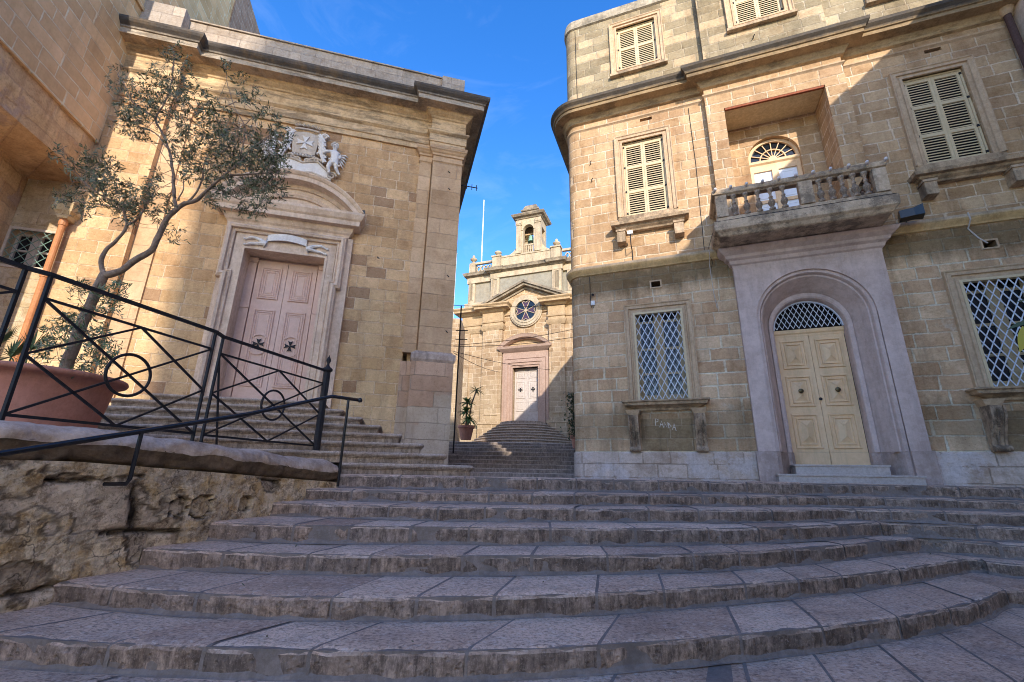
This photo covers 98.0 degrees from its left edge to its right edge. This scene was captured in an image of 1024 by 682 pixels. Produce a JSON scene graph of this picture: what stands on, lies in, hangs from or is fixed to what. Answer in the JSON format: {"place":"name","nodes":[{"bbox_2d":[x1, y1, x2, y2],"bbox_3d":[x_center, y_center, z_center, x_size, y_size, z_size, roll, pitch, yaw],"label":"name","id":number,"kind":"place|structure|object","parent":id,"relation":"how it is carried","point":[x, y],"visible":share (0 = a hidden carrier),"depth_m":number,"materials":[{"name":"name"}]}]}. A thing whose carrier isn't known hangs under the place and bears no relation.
{"place":"outdoors","nodes":[
{"label":"outdoors","id":0,"kind":"place"},
{"bbox_2d":[250,0,636,318],"label":"sky","id":1,"kind":"structure","parent":0,"point":[512,53],"materials":[{"name":"blue"}]},
{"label":"terrace","id":2,"kind":"structure","parent":0,"visible":0},
{"bbox_2d":[0,179,78,360],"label":"annex","id":3,"kind":"object","parent":2,"relation":"on","point":[30,234],"visible":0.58,"depth_m":9.22,"materials":[{"name":"stone"}]},
{"bbox_2d":[0,226,55,269],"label":"window","id":4,"kind":"structure","parent":3,"relation":"in","point":[32,250],"depth_m":9.21,"materials":[{"name":"stone"}]},
{"bbox_2d":[11,198,82,361],"bbox_3d":[-9.198,-0.807,8.666,0.326,4.223,0.448,5,-17,-14],"label":"orange drainpipe","id":5,"kind":"object","parent":3,"relation":"attached to","point":[62,212],"visible":0.7,"depth_m":8.86,"materials":[{"name":"metal"}]},
{"bbox_2d":[0,360,128,427],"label":"planter","id":6,"kind":"object","parent":2,"relation":"on","point":[35,384],"visible":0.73,"depth_m":4.69,"materials":[{"name":"ceramic"}]},
{"bbox_2d":[0,326,59,362],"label":"potted palm","id":7,"kind":"object","parent":6,"relation":"in","point":[15,349],"visible":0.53,"depth_m":5.60,"materials":[{"name":"green plant"}]},
{"bbox_2d":[25,40,297,378],"bbox_3d":[-4.614,-2.101,5.797,3.891,5.401,1.412,0,-17,4],"label":"olive tree","id":8,"kind":"object","parent":6,"relation":"on","point":[83,319],"visible":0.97,"depth_m":5.74,"materials":[{"name":"green plant"}]},
{"bbox_2d":[0,0,234,248],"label":"tall house","id":9,"kind":"structure","parent":2,"relation":"on","point":[58,58],"depth_m":8.89,"materials":[{"name":"stone"}]},
{"bbox_2d":[24,0,490,464],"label":"chapel","id":10,"kind":"structure","parent":2,"relation":"on","point":[318,267],"depth_m":10.45,"materials":[{"name":"stone"}]},
{"bbox_2d":[228,0,259,34],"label":"building wall","id":11,"kind":"structure","parent":10,"relation":"on","point":[242,18],"depth_m":16.36,"materials":[{"name":"grey stone"}]},
{"bbox_2d":[221,257,322,400],"bbox_3d":[-5.374,-0.166,10.196,1.720,3.620,0.170,5,-17,-14],"label":"door","id":12,"kind":"structure","parent":10,"relation":"in","point":[279,301],"depth_m":10.18,"materials":[{"name":"pink paint"}]},
{"bbox_2d":[199,336,323,446],"bbox_3d":[-3.108,0.846,5.789,0.031,1.376,1.821,-4,-18,16],"label":"iron railing","id":13,"kind":"object","parent":2,"relation":"on","point":[212,391],"visible":0.88,"depth_m":5.57,"materials":[{"name":"black metal"}]},
{"bbox_2d":[215,364,219,444],"bbox_3d":[-3.403,0.733,5.147,0.020,1.057,0.446,4,-17,-10],"label":"railing stay","id":14,"kind":"object","parent":13,"relation":"attached to","point":[217,407],"visible":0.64,"depth_m":5.14,"materials":[{"name":"black metal"}]},
{"bbox_2d":[217,331,224,337],"bbox_3d":[-3.332,-0.076,5.074,0.031,0.031,0.193,4,-17,-9],"label":"joining rail","id":15,"kind":"object","parent":13,"relation":"attached to","point":[220,334],"visible":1,"depth_m":5.08,"materials":[{"name":"black metal"}]},
{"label":"landing bed","id":16,"kind":"structure","parent":0,"visible":0},
{"bbox_2d":[448,441,574,477],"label":"lane steps","id":17,"kind":"structure","parent":16,"relation":"on","point":[509,459],"depth_m":17.80,"materials":[{"name":"stone"}]},
{"bbox_2d":[449,318,464,441],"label":"lane house","id":18,"kind":"structure","parent":17,"relation":"on","point":[455,327],"depth_m":31.24,"materials":[{"name":"beige stone"}]},
{"bbox_2d":[453,306,467,452],"bbox_3d":[-1.924,1.284,16.306,0.450,5.503,0.070,1,-17,0],"label":"lane pole","id":19,"kind":"object","parent":17,"relation":"on","point":[459,330],"visible":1,"depth_m":16.34,"materials":[{"name":"black metal"}]},
{"bbox_2d":[453,351,548,369],"bbox_3d":[-0.041,0.986,20.595,0.020,1.261,9.087,-8,-19,27],"label":"overhead cable","id":20,"kind":"object","parent":19,"relation":"attached to","point":[499,362],"visible":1,"depth_m":19.53,"materials":[{"name":"black metal"}]},
{"bbox_2d":[454,304,564,306],"bbox_3d":[0.363,-1.494,17.952,5.435,0.827,0.020,6,-17,-15],"label":"overhead cable","id":21,"kind":"object","parent":19,"relation":"attached to","point":[493,306],"visible":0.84,"depth_m":17.57,"materials":[{"name":"black metal"}]},
{"bbox_2d":[454,337,572,346],"bbox_3d":[0.361,0.000,17.501,5.308,1.025,0.020,6,-17,-16],"label":"overhead cable","id":22,"kind":"object","parent":19,"relation":"attached to","point":[510,344],"visible":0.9,"depth_m":17.32,"materials":[{"name":"black metal"}]},
{"bbox_2d":[460,329,572,344],"bbox_3d":[0.369,-0.205,17.563,5.322,1.337,0.020,6,-17,-16],"label":"overhead cable","id":23,"kind":"object","parent":19,"relation":"attached to","point":[513,339],"visible":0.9,"depth_m":17.39,"materials":[{"name":"black metal"}]},
{"bbox_2d":[457,386,483,439],"bbox_3d":[-2.228,3.822,24.114,1.644,3.006,1.277,1,-17,0],"label":"potted yucca","id":24,"kind":"object","parent":17,"relation":"on","point":[466,431],"visible":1,"depth_m":23.88,"materials":[{"name":"plant"}]},
{"bbox_2d":[453,204,573,441],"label":"church","id":25,"kind":"structure","parent":17,"relation":"on","point":[524,273],"depth_m":37.78,"materials":[{"name":"stone"}]},
{"bbox_2d":[481,200,484,265],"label":"flagpole","id":26,"kind":"object","parent":25,"relation":"on","point":[482,232],"visible":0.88,"depth_m":49.49,"materials":[{"name":"white metal"}]},
{"bbox_2d":[510,295,541,326],"bbox_3d":[1.188,-2.610,38.226,2.933,2.933,0.320,-5,-18,20],"label":"rose window","id":27,"kind":"structure","parent":25,"relation":"in","point":[521,316],"depth_m":38.14,"materials":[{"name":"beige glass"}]},
{"bbox_2d":[514,368,537,420],"bbox_3d":[1.240,4.539,36.617,2.213,4.667,0.270,-5,-18,20],"label":"door","id":28,"kind":"structure","parent":25,"relation":"in","point":[526,380],"depth_m":36.60,"materials":[{"name":"white paint"}]},
{"bbox_2d":[471,421,571,443],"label":"church steps","id":29,"kind":"structure","parent":17,"relation":"on","point":[524,431],"depth_m":32.47,"materials":[{"name":"stone"}]},
{"bbox_2d":[560,391,574,447],"bbox_3d":[3.024,3.705,20.889,1.542,2.593,1.446,1,-17,0],"label":"potted shrub","id":30,"kind":"object","parent":17,"relation":"on","point":[572,437],"visible":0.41,"depth_m":20.80,"materials":[{"name":"green plant"}]},
{"label":"ground","id":31,"kind":"structure","parent":0,"visible":0},
{"bbox_2d":[1007,300,1023,351],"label":"leafy shrub","id":32,"kind":"object","parent":31,"relation":"on","point":[1020,339],"visible":1,"depth_m":2.75,"materials":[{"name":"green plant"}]},
{"bbox_2d":[1013,0,1023,41],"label":"side wing","id":33,"kind":"structure","parent":31,"relation":"on","point":[1018,16],"depth_m":9.18,"materials":[{"name":"beige stone"}]},
{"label":"pavement","id":34,"kind":"structure","parent":0,"visible":0},
{"bbox_2d":[97,393,473,475],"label":"chapel steps","id":35,"kind":"structure","parent":34,"relation":"on","point":[371,449],"depth_m":6.94,"materials":[{"name":"stone"}]},
{"bbox_2d":[312,355,332,450],"bbox_3d":[-2.834,1.044,6.624,0.150,1.730,0.150,1,-17,0],"label":"newel post","id":36,"kind":"object","parent":35,"relation":"on","point":[328,370],"visible":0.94,"depth_m":6.61,"materials":[{"name":"black metal"}]},
{"bbox_2d":[551,0,1023,486],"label":"corner house","id":37,"kind":"structure","parent":34,"relation":"on","point":[784,295],"depth_m":9.53,"materials":[{"name":"stone"}]},
{"bbox_2d":[589,277,594,307],"bbox_3d":[1.951,-1.203,10.876,0.114,0.836,0.114,-5,-18,20],"label":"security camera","id":38,"kind":"object","parent":37,"relation":"attached to","point":[592,303],"visible":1,"depth_m":10.81,"materials":[{"name":"white metal"}]},
{"bbox_2d":[627,230,632,259],"bbox_3d":[2.877,-2.242,10.711,0.120,0.750,0.350,-5,-18,20],"label":"wall spotlight","id":39,"kind":"object","parent":37,"relation":"attached to","point":[630,232],"depth_m":10.66,"materials":[{"name":"white paint"}]},
{"bbox_2d":[608,8,667,79],"bbox_3d":[3.523,-8.344,12.596,1.530,1.965,0.330,-5,-18,20],"label":"window","id":40,"kind":"structure","parent":37,"relation":"in","point":[637,51],"depth_m":12.61,"materials":[{"name":"wood"}]},
{"bbox_2d":[610,124,688,246],"bbox_3d":[3.388,-3.935,11.223,1.818,3.225,0.619,-5,-18,20],"label":"window","id":41,"kind":"structure","parent":37,"relation":"in","point":[647,175],"depth_m":11.30,"materials":[{"name":"wood"}]},
{"bbox_2d":[621,298,709,451],"bbox_3d":[3.307,0.711,9.780,1.780,3.355,0.545,-5,-18,20],"label":"window","id":42,"kind":"structure","parent":37,"relation":"in","point":[663,374],"depth_m":9.86,"materials":[{"name":"stone"}]},
{"bbox_2d":[723,0,797,34],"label":"window","id":43,"kind":"structure","parent":37,"relation":"in","point":[740,15],"depth_m":11.41,"materials":[{"name":"wood"}]},
{"bbox_2d":[748,139,802,210],"bbox_3d":[6.508,-3.635,10.852,1.140,3.110,0.130,-5,-18,20],"label":"balcony door","id":44,"kind":"structure","parent":37,"relation":"in","point":[770,159],"depth_m":11.06,"materials":[{"name":"white glass"}]},
{"bbox_2d":[775,333,870,464],"bbox_3d":[6.332,1.104,9.170,1.290,2.860,0.200,-5,-18,20],"label":"door","id":45,"kind":"structure","parent":37,"relation":"in","point":[823,411],"depth_m":9.13,"materials":[{"name":"beige paint"}]},
{"bbox_2d":[864,0,891,7],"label":"window","id":46,"kind":"structure","parent":37,"relation":"in","point":[868,3],"depth_m":10.43,"materials":[{"name":"wood"}]},
{"bbox_2d":[898,203,924,222],"bbox_3d":[7.798,-2.450,8.716,0.354,0.218,0.422,-10,-20,33],"label":"floodlight","id":47,"kind":"object","parent":37,"relation":"attached to","point":[917,212],"visible":1,"depth_m":8.59,"materials":[{"name":"metal"}]},
{"bbox_2d":[888,54,1023,200],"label":"window","id":48,"kind":"structure","parent":37,"relation":"in","point":[945,139],"depth_m":9.25,"materials":[{"name":"wood"}]},
{"bbox_2d":[941,262,1023,451],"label":"window","id":49,"kind":"structure","parent":37,"relation":"in","point":[983,305],"depth_m":8.06,"materials":[{"name":"stone"}]},
{"bbox_2d":[999,4,1023,67],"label":"drainpipe","id":50,"kind":"object","parent":37,"relation":"attached to","point":[1005,13],"visible":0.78,"depth_m":9.17,"materials":[{"name":"metal"}]},
{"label":"road","id":51,"kind":"structure","parent":0,"visible":0},
{"bbox_2d":[0,420,341,613],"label":"retaining wall","id":52,"kind":"structure","parent":51,"relation":"on","point":[65,514],"depth_m":3.47,"materials":[{"name":"stone"}]},
{"bbox_2d":[0,256,27,346],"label":"iron railing","id":53,"kind":"object","parent":52,"relation":"on","point":[16,291],"visible":1,"depth_m":3.37,"materials":[{"name":"black metal"}]},
{"bbox_2d":[0,272,217,440],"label":"iron railing","id":54,"kind":"object","parent":52,"relation":"on","point":[24,355],"visible":0.98,"depth_m":3.91,"materials":[{"name":"black metal"}]},
{"bbox_2d":[27,266,50,275],"bbox_3d":[-3.748,-0.552,3.526,0.031,0.031,0.145,-9,-20,31],"label":"joining rail","id":55,"kind":"object","parent":54,"relation":"attached to","point":[38,271],"visible":1,"depth_m":3.51,"materials":[{"name":"black metal"}]},
{"bbox_2d":[0,395,361,486],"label":"handrail","id":56,"kind":"object","parent":52,"relation":"attached to","point":[39,447],"visible":1,"depth_m":3.51,"materials":[{"name":"black metal"}]},
{"bbox_2d":[0,474,1023,681],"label":"stone stairs","id":57,"kind":"structure","parent":51,"relation":"on","point":[716,593],"depth_m":3.37,"materials":[{"name":"grey stone"}]}
]}

